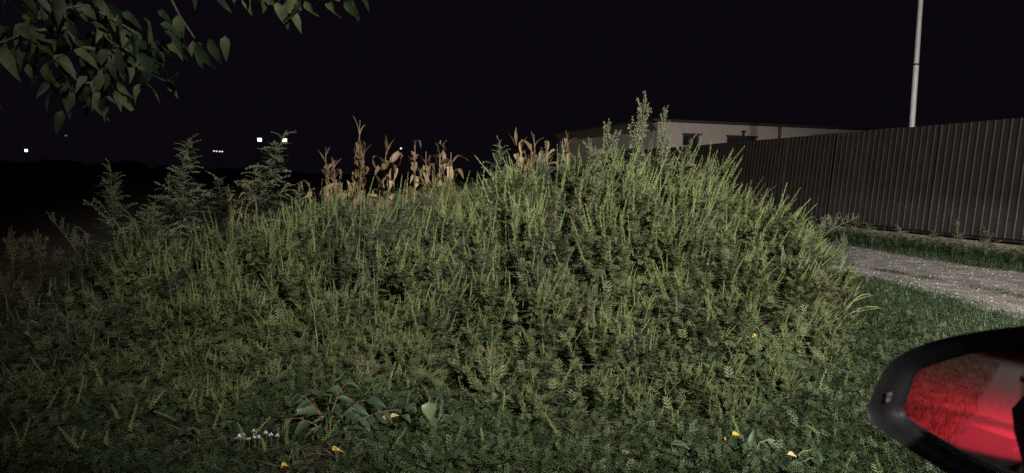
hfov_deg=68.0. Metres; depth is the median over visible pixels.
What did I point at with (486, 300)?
ragweed plant
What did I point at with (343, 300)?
ragweed plant
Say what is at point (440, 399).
feathery weed
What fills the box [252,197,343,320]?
ragweed plant
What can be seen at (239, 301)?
ragweed plant
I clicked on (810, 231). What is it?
ragweed plant
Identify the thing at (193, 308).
ragweed plant
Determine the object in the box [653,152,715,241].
ragweed plant
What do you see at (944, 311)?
lawn grass
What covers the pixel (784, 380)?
ragweed plant
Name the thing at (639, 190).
ragweed plant
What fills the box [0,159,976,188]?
woods
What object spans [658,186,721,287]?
feathery weed
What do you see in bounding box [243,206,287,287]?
ragweed plant
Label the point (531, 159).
corn plant
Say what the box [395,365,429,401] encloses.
ragweed plant
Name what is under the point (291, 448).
dead litter
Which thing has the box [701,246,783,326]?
ragweed plant
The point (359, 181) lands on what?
corn plant
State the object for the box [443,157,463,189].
corn plant
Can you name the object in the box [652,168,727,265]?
ragweed plant
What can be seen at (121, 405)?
feathery weed
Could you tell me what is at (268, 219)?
mugwort plant
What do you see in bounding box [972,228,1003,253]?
mugwort plant
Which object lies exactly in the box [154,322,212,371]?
ragweed plant
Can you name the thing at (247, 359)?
ragweed plant
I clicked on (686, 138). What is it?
window
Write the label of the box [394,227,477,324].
ragweed plant
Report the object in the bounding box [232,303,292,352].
ragweed plant
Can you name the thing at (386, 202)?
ragweed plant
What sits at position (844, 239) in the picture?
mugwort plant
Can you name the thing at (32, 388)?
ragweed plant
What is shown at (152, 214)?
mugwort plant
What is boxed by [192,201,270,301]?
ragweed plant
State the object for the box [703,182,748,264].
ragweed plant
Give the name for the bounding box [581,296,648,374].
ragweed plant
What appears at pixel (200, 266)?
ragweed plant
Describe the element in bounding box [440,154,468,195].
corn plant
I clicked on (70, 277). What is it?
feathery weed
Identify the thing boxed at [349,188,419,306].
feathery weed
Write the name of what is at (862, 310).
yellowing seed stem
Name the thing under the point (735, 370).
ragweed plant
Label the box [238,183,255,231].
corn plant
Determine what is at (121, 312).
feathery weed
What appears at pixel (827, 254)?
ragweed plant
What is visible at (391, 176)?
corn plant
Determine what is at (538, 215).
ragweed plant
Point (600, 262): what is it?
ragweed plant
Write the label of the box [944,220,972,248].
mugwort plant
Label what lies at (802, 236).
dry weed
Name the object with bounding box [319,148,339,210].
corn plant
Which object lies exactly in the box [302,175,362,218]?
ragweed plant
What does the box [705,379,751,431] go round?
ragweed plant
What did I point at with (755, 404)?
ragweed plant
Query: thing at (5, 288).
mugwort plant
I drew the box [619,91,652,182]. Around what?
mugwort plant
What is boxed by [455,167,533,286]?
ragweed plant
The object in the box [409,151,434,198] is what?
corn plant
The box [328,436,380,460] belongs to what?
broadleaf clump
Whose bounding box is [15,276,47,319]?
mugwort plant
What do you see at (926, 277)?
track grass
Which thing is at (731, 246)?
ragweed plant
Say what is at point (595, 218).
ragweed plant
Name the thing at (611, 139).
mugwort plant
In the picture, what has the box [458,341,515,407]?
ragweed plant
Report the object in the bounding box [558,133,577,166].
corn plant
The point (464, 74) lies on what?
sky
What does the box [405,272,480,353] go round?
feathery weed
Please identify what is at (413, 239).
feathery weed
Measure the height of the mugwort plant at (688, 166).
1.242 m
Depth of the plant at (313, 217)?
6.20 m
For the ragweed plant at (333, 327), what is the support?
on the ground at (28, 201)
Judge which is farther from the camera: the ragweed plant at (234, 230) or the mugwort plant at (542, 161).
the mugwort plant at (542, 161)
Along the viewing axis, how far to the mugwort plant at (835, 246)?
12.03 m
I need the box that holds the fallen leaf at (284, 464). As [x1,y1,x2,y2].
[281,462,289,467]
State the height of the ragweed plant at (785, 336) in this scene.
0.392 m
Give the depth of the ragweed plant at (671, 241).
5.69 m
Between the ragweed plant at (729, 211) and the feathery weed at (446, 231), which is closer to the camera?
the feathery weed at (446, 231)
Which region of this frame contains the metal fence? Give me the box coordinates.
[603,118,1023,254]
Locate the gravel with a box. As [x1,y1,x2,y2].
[824,245,1023,318]
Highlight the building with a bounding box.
[553,118,877,203]
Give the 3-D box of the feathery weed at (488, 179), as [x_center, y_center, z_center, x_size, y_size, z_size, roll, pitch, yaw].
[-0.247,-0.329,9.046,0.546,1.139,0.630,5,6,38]
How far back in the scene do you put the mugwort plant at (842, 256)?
11.13 m
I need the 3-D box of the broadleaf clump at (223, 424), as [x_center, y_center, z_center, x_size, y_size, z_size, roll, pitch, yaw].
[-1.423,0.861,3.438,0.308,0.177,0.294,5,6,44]
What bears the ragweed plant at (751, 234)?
on the ground at (28, 201)
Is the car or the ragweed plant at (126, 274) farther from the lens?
the ragweed plant at (126, 274)
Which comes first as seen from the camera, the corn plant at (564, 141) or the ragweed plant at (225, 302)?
the ragweed plant at (225, 302)
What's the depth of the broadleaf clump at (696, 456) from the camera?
3.21 m
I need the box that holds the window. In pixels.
[683,135,698,144]
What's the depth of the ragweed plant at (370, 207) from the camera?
8.30 m
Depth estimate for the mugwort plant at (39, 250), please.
7.01 m
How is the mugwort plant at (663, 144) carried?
on the ground at (28, 201)
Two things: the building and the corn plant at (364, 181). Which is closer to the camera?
the corn plant at (364, 181)
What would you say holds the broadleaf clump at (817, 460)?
on the ground at (28, 201)
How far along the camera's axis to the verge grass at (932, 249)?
13.33 m
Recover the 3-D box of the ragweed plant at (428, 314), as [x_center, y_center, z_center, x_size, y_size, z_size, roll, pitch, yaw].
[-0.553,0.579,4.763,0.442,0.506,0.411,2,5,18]
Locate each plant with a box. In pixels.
[0,226,40,298]
[0,271,23,320]
[1,232,34,295]
[5,369,47,404]
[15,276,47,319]
[22,230,62,302]
[39,247,74,306]
[46,211,93,272]
[53,226,109,306]
[56,238,121,316]
[57,357,93,392]
[79,238,163,325]
[83,158,138,263]
[93,214,175,306]
[107,222,189,313]
[107,348,150,386]
[109,384,144,407]
[111,196,192,293]
[111,207,170,268]
[145,173,190,264]
[148,134,230,281]
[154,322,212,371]
[163,281,237,361]
[163,344,209,393]
[168,240,203,281]
[173,368,219,413]
[180,189,228,253]
[182,234,248,300]
[183,251,255,345]
[191,212,245,291]
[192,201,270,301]
[200,170,254,278]
[206,337,249,383]
[211,278,278,351]
[212,374,255,418]
[220,184,243,239]
[221,204,302,316]
[229,338,277,387]
[232,130,295,275]
[232,163,273,238]
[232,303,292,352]
[235,183,294,256]
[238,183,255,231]
[239,211,314,301]
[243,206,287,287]
[244,310,306,369]
[245,213,324,304]
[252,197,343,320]
[254,357,296,400]
[261,249,330,332]
[274,378,410,446]
[275,181,318,235]
[278,196,333,281]
[284,287,340,352]
[301,180,316,217]
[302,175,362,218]
[302,329,353,383]
[305,305,357,358]
[308,280,370,344]
[309,187,354,279]
[310,369,348,410]
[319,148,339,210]
[327,159,341,204]
[328,161,344,213]
[328,177,387,273]
[342,116,367,209]
[348,141,368,207]
[349,194,387,217]
[352,232,412,320]
[353,328,396,375]
[354,156,373,204]
[358,305,412,362]
[364,382,399,413]
[369,134,392,209]
[374,295,421,346]
[379,191,410,214]
[380,325,432,382]
[381,151,402,207]
[387,289,456,361]
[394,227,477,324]
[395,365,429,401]
[404,140,434,200]
[404,390,462,429]
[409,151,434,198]
[413,194,475,287]
[418,140,454,199]
[418,168,454,203]
[427,202,510,297]
[432,141,447,184]
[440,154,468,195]
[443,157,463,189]
[443,168,523,249]
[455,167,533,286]
[455,303,505,364]
[458,255,514,346]
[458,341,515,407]
[468,150,558,254]
[476,155,549,251]
[481,135,510,195]
[488,182,560,302]
[498,325,549,392]
[506,269,575,350]
[507,128,539,187]
[517,381,558,426]
[519,140,538,178]
[528,132,541,182]
[532,148,559,189]
[533,151,558,181]
[539,173,619,300]
[543,150,609,247]
[544,140,562,184]
[548,138,568,174]
[550,144,602,243]
[552,203,634,312]
[555,125,641,258]
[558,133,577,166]
[566,308,631,386]
[572,366,625,416]
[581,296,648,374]
[583,137,608,195]
[592,148,680,272]
[596,163,686,288]
[599,290,663,353]
[600,265,661,330]
[601,118,623,173]
[611,361,652,407]
[614,168,669,251]
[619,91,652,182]
[621,381,663,431]
[623,129,677,236]
[630,209,709,299]
[631,144,646,263]
[635,139,701,235]
[637,253,709,332]
[645,320,678,371]
[646,105,677,259]
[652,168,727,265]
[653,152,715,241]
[655,134,698,242]
[663,360,714,415]
[672,153,736,206]
[687,146,744,210]
[687,156,730,214]
[691,211,764,304]
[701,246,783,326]
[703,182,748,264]
[703,275,762,356]
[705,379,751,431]
[711,352,756,393]
[717,187,775,251]
[718,201,776,295]
[733,386,766,423]
[737,184,814,273]
[739,192,808,270]
[740,333,794,376]
[753,365,802,405]
[756,349,800,390]
[757,312,803,361]
[758,244,825,324]
[767,207,822,239]
[787,291,845,341]
[796,313,847,358]
[804,226,829,247]
[804,237,846,279]
[807,212,819,228]
[808,212,858,243]
[809,351,836,384]
[823,339,860,371]
[824,296,865,338]
[825,217,842,230]
[827,256,867,306]
[834,237,849,259]
[835,236,856,260]
[835,247,854,265]
[840,230,858,253]
[844,214,866,233]
[861,222,882,237]
[893,224,910,242]
[924,226,945,243]
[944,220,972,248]
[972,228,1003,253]
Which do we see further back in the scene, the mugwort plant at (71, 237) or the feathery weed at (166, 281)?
the mugwort plant at (71, 237)
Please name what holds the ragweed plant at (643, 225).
on the ground at (28, 201)
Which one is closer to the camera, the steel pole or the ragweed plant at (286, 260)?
the ragweed plant at (286, 260)
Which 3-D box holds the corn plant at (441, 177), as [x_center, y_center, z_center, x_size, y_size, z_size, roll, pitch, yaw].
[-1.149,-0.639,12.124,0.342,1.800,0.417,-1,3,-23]
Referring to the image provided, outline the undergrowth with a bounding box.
[0,165,845,434]
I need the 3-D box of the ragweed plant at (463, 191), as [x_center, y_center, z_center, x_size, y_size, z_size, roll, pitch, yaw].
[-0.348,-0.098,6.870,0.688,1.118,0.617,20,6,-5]
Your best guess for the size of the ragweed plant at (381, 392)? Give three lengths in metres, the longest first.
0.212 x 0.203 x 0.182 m
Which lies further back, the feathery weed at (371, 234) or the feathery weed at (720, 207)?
the feathery weed at (720, 207)
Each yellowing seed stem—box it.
[846,294,872,309]
[846,306,875,316]
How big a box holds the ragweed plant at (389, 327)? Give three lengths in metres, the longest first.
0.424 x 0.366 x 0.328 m
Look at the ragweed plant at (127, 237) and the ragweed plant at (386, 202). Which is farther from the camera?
the ragweed plant at (386, 202)
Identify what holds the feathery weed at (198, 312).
on the ground at (28, 201)
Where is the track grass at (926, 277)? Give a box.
[836,259,1023,297]
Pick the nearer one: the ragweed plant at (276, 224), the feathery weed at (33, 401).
the feathery weed at (33, 401)
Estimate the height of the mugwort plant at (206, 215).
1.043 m
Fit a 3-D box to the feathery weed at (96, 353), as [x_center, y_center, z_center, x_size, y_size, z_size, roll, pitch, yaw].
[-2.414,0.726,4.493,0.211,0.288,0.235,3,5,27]
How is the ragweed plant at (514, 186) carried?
on the ground at (28, 201)
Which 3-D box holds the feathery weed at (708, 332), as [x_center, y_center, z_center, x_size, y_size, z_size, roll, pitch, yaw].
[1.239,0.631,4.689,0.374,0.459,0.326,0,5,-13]
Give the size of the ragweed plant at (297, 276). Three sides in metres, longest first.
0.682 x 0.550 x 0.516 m
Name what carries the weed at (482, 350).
on the ground at (28, 201)
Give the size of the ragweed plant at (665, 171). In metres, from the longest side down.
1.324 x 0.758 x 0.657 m
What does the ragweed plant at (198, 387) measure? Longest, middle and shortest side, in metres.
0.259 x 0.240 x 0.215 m
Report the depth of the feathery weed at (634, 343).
4.36 m
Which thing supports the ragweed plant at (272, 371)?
on the ground at (28, 201)
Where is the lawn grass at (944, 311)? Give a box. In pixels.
[750,267,1023,472]
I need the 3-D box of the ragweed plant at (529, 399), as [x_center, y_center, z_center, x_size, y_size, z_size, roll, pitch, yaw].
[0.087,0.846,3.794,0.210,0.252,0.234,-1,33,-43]
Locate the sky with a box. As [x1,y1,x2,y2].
[0,0,1023,181]
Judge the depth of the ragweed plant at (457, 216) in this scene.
6.24 m
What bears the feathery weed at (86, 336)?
on the ground at (28, 201)
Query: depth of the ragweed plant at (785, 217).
6.68 m
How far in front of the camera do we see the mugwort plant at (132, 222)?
6.47 m
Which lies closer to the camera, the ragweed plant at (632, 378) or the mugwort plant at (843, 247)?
the ragweed plant at (632, 378)
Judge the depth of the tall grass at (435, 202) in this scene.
6.43 m
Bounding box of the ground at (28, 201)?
[0,173,1023,472]
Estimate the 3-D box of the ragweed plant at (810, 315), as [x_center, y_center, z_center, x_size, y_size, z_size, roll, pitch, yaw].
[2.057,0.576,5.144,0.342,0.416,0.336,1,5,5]
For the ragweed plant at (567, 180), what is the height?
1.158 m
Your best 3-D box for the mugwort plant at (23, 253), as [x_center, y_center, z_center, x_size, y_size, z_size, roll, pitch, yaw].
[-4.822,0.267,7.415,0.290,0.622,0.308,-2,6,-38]
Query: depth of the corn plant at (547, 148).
10.70 m
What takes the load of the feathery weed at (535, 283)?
on the ground at (28, 201)
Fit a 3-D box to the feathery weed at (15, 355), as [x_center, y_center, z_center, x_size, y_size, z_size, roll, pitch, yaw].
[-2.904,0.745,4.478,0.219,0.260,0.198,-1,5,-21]
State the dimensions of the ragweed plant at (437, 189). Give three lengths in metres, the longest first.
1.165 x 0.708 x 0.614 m
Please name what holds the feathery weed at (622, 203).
on the ground at (28, 201)
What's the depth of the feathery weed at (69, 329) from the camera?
4.76 m
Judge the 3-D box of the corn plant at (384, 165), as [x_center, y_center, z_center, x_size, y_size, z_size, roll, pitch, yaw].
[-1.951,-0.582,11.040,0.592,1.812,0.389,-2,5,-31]
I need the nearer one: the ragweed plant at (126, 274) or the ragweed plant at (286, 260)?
the ragweed plant at (126, 274)
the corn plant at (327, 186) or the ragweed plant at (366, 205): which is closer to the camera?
the ragweed plant at (366, 205)
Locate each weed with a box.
[0,294,61,356]
[0,342,38,373]
[0,361,34,393]
[14,390,51,423]
[35,336,86,380]
[44,301,101,361]
[45,251,112,323]
[60,320,100,366]
[78,336,130,378]
[88,287,161,351]
[109,390,149,426]
[131,290,183,358]
[135,241,212,331]
[161,237,194,292]
[173,281,232,351]
[300,207,349,293]
[312,182,374,279]
[337,196,424,311]
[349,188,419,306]
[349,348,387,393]
[373,173,443,253]
[392,208,443,308]
[401,187,494,309]
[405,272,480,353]
[416,375,462,419]
[437,227,502,333]
[451,327,508,389]
[460,164,504,198]
[499,164,545,220]
[501,253,568,326]
[511,195,584,294]
[523,264,591,343]
[529,307,581,368]
[537,144,585,220]
[546,160,621,275]
[559,283,623,359]
[594,162,680,275]
[610,316,657,380]
[639,271,711,351]
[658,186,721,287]
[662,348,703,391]
[681,309,744,371]
[691,177,742,261]
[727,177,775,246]
[759,223,837,295]
[768,224,816,253]
[797,228,845,292]
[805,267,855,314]
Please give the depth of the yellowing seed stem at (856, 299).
6.05 m
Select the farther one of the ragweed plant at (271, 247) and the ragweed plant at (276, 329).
the ragweed plant at (271, 247)
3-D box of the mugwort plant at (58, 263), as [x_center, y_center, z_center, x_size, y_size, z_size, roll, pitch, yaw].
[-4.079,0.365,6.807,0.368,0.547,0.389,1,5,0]
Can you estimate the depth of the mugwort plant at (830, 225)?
17.39 m
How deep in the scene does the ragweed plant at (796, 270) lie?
5.72 m
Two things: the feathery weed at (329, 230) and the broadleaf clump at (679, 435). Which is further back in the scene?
the feathery weed at (329, 230)
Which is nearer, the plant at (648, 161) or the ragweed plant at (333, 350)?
the ragweed plant at (333, 350)
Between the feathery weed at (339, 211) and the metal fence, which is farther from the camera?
the metal fence
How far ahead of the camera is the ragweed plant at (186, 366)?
4.09 m
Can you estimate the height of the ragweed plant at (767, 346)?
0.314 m
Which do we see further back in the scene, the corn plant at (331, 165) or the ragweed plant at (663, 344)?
the corn plant at (331, 165)
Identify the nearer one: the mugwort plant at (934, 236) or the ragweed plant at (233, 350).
the ragweed plant at (233, 350)
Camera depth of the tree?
3.16 m
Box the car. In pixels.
[866,325,1023,472]
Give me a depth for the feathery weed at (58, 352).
4.42 m
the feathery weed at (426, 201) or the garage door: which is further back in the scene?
the garage door
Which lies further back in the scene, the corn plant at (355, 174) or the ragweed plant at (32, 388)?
the corn plant at (355, 174)
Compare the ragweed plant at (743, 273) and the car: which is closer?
the car
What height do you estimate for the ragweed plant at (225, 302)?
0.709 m
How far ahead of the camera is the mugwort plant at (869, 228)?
15.93 m
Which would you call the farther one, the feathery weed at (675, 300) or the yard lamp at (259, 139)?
the yard lamp at (259, 139)
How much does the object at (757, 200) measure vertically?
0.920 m
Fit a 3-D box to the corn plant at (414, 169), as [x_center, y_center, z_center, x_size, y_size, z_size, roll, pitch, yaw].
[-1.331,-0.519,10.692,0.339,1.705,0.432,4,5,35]
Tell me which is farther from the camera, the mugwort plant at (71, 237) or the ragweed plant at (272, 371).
the mugwort plant at (71, 237)
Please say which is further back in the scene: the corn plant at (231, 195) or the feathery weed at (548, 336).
the corn plant at (231, 195)
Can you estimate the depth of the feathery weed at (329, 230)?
6.54 m
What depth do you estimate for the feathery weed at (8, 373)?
4.11 m
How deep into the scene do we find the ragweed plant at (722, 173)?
8.06 m
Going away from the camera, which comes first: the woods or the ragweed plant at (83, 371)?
the ragweed plant at (83, 371)
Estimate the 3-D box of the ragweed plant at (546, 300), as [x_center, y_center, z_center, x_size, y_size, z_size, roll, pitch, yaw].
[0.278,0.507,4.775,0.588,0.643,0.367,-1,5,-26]
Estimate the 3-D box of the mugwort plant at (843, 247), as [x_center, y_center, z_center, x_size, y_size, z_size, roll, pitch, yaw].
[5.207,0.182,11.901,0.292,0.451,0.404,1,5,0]
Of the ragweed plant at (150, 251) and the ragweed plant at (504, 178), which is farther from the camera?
the ragweed plant at (504, 178)
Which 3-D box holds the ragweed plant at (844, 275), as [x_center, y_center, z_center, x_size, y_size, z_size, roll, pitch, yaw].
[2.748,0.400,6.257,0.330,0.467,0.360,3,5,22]
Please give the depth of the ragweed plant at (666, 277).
5.12 m
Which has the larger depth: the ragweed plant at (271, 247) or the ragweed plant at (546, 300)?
the ragweed plant at (271, 247)
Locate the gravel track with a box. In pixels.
[652,239,1023,326]
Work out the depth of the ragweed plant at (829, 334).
4.91 m
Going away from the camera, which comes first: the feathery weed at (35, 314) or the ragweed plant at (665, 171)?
the feathery weed at (35, 314)
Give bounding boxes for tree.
[0,0,368,134]
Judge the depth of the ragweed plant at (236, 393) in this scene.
3.71 m
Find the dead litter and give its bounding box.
[0,346,778,472]
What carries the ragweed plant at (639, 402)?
on the ground at (28, 201)
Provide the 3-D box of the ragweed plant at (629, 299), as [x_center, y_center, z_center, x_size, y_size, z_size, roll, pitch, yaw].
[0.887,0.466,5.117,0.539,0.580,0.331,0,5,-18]
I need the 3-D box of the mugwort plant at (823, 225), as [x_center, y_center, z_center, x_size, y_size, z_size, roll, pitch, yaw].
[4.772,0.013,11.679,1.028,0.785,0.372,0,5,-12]
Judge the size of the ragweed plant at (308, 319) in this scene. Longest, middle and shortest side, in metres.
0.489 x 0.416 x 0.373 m
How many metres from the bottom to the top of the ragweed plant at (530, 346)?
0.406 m
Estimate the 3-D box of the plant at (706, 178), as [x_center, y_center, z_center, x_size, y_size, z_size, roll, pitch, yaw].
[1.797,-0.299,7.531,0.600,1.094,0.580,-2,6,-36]
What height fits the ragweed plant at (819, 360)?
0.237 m
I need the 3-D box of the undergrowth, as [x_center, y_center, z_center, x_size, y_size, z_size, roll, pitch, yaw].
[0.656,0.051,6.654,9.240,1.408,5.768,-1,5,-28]
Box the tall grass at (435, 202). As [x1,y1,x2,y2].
[212,176,667,354]
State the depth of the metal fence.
16.70 m
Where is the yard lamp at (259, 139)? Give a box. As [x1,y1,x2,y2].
[257,137,262,141]
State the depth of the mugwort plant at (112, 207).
6.91 m
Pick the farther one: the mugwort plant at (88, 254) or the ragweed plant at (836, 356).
the mugwort plant at (88, 254)
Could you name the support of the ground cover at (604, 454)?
on the ground at (28, 201)
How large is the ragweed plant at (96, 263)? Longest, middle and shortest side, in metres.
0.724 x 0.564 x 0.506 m
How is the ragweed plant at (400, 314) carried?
on the ground at (28, 201)
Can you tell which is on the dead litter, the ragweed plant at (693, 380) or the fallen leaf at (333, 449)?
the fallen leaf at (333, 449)
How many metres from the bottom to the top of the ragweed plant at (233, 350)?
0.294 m
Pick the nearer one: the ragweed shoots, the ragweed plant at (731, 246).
the ragweed shoots
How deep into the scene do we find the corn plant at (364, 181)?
12.89 m
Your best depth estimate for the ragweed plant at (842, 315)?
5.41 m
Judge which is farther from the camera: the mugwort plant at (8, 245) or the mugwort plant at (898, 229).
the mugwort plant at (898, 229)
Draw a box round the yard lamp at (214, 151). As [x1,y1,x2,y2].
[213,150,215,175]
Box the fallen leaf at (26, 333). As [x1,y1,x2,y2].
[23,331,31,338]
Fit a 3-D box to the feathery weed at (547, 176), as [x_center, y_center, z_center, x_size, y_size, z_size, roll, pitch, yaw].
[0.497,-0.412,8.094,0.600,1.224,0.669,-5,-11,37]
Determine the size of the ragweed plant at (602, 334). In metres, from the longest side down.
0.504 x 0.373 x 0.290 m
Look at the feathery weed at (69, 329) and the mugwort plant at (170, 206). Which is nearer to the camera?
the feathery weed at (69, 329)
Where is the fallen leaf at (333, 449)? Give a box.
[331,446,343,452]
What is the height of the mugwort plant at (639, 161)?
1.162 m
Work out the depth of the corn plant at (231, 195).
10.51 m
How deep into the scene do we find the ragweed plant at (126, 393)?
3.89 m
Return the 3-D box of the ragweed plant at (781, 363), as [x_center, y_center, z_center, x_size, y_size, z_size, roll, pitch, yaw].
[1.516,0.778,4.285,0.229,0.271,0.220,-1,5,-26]
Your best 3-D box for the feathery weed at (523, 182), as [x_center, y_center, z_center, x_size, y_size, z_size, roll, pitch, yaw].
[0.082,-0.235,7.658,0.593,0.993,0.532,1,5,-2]
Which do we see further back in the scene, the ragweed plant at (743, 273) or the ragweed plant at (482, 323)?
the ragweed plant at (743, 273)
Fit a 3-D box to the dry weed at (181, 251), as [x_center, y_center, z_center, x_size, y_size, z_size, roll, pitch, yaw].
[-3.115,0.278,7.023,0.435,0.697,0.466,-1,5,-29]
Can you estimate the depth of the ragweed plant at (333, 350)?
4.31 m
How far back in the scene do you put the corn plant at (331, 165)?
12.89 m
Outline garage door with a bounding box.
[727,137,755,189]
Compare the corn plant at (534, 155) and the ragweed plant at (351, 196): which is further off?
the corn plant at (534, 155)
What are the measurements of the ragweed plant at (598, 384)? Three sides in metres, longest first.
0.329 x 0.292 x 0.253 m
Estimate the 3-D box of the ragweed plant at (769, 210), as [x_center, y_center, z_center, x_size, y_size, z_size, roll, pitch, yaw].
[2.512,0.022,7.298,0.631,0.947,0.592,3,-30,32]
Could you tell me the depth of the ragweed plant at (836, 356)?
4.64 m
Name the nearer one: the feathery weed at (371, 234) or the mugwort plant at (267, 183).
the feathery weed at (371, 234)
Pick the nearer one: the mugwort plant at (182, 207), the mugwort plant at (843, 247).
the mugwort plant at (182, 207)
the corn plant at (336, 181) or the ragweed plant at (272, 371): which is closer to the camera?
the ragweed plant at (272, 371)
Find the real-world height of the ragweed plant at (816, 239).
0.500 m
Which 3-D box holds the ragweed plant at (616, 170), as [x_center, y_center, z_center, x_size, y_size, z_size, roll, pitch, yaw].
[1.084,-0.196,6.694,0.786,1.155,0.602,2,5,17]
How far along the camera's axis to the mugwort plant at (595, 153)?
7.20 m
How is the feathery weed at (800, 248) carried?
on the ground at (28, 201)
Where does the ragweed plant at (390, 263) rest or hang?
on the ground at (28, 201)
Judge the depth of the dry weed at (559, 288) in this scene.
4.92 m
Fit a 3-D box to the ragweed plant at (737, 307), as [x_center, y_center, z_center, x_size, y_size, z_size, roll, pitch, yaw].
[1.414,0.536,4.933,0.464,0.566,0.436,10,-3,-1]
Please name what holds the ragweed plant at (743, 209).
on the ground at (28, 201)
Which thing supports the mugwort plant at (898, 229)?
on the ground at (28, 201)
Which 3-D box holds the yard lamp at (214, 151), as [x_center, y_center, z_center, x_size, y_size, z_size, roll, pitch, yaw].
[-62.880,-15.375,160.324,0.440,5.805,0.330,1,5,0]
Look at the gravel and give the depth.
10.17 m
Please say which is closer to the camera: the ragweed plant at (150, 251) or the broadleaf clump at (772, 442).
the broadleaf clump at (772, 442)
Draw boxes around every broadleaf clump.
[157,408,239,448]
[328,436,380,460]
[639,433,707,471]
[673,441,728,472]
[724,428,780,465]
[775,447,829,472]
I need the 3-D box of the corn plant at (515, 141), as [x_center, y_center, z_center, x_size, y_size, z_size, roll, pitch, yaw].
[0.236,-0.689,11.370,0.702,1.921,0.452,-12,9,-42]
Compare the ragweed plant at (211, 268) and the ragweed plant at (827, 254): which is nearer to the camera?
the ragweed plant at (211, 268)
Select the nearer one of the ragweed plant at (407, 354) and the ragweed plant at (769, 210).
the ragweed plant at (407, 354)
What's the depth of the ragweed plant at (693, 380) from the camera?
3.96 m
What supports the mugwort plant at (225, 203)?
on the ground at (28, 201)
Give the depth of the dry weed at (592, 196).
6.23 m
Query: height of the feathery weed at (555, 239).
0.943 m
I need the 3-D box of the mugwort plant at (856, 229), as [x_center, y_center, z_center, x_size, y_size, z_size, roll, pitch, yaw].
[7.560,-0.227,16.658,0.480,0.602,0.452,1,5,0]
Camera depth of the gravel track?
10.08 m
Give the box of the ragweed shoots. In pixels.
[0,335,887,472]
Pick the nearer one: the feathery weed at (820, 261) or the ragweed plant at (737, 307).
the ragweed plant at (737, 307)
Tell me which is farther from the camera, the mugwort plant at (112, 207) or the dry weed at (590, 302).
the mugwort plant at (112, 207)
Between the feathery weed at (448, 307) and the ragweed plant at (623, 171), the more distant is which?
the ragweed plant at (623, 171)
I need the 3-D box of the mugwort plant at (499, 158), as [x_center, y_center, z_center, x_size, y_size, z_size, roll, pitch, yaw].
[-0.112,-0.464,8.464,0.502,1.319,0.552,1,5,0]
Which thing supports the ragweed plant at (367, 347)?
on the ground at (28, 201)
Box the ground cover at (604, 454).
[0,254,954,472]
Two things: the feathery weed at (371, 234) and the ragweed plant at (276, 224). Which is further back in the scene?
the ragweed plant at (276, 224)
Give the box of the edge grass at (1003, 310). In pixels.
[650,239,1023,323]
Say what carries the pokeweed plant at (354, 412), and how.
on the ground at (28, 201)
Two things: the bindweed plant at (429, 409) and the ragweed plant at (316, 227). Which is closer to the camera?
the bindweed plant at (429, 409)
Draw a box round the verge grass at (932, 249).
[801,224,1023,272]
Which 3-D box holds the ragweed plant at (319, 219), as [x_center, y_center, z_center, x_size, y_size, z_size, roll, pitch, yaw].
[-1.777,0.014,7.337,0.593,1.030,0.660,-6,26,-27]
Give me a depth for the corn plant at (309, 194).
11.43 m
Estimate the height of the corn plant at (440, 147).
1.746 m
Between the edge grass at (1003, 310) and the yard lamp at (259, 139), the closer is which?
the edge grass at (1003, 310)
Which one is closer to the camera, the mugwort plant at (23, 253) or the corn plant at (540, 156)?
the mugwort plant at (23, 253)
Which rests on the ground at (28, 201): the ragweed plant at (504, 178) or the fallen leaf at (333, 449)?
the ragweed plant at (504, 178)
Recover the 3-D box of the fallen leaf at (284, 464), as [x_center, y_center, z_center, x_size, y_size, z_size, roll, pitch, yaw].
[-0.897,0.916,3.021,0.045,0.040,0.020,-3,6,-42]
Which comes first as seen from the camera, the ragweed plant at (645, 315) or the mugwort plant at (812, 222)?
the ragweed plant at (645, 315)
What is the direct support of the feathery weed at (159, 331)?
on the ground at (28, 201)
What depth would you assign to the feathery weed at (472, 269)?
5.31 m
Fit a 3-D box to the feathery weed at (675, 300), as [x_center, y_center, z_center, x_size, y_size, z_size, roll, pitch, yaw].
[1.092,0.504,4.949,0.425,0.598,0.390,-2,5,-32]
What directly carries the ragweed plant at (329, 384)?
on the ground at (28, 201)
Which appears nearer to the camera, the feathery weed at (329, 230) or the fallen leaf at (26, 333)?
the fallen leaf at (26, 333)
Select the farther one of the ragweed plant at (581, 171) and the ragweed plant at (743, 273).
the ragweed plant at (581, 171)
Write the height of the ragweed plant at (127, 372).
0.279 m
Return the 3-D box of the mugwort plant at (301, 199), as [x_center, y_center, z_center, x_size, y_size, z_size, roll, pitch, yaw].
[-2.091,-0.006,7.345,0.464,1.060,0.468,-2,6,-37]
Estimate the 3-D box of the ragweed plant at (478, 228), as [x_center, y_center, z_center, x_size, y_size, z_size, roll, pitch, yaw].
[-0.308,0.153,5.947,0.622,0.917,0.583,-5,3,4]
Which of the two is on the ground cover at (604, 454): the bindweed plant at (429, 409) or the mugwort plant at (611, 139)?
the bindweed plant at (429, 409)
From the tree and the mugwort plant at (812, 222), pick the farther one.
the mugwort plant at (812, 222)
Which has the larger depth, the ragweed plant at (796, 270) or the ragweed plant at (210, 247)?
the ragweed plant at (210, 247)
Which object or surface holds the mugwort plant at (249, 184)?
on the ground at (28, 201)
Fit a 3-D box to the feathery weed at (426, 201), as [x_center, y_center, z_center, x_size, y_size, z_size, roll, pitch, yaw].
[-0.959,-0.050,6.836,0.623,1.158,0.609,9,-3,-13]

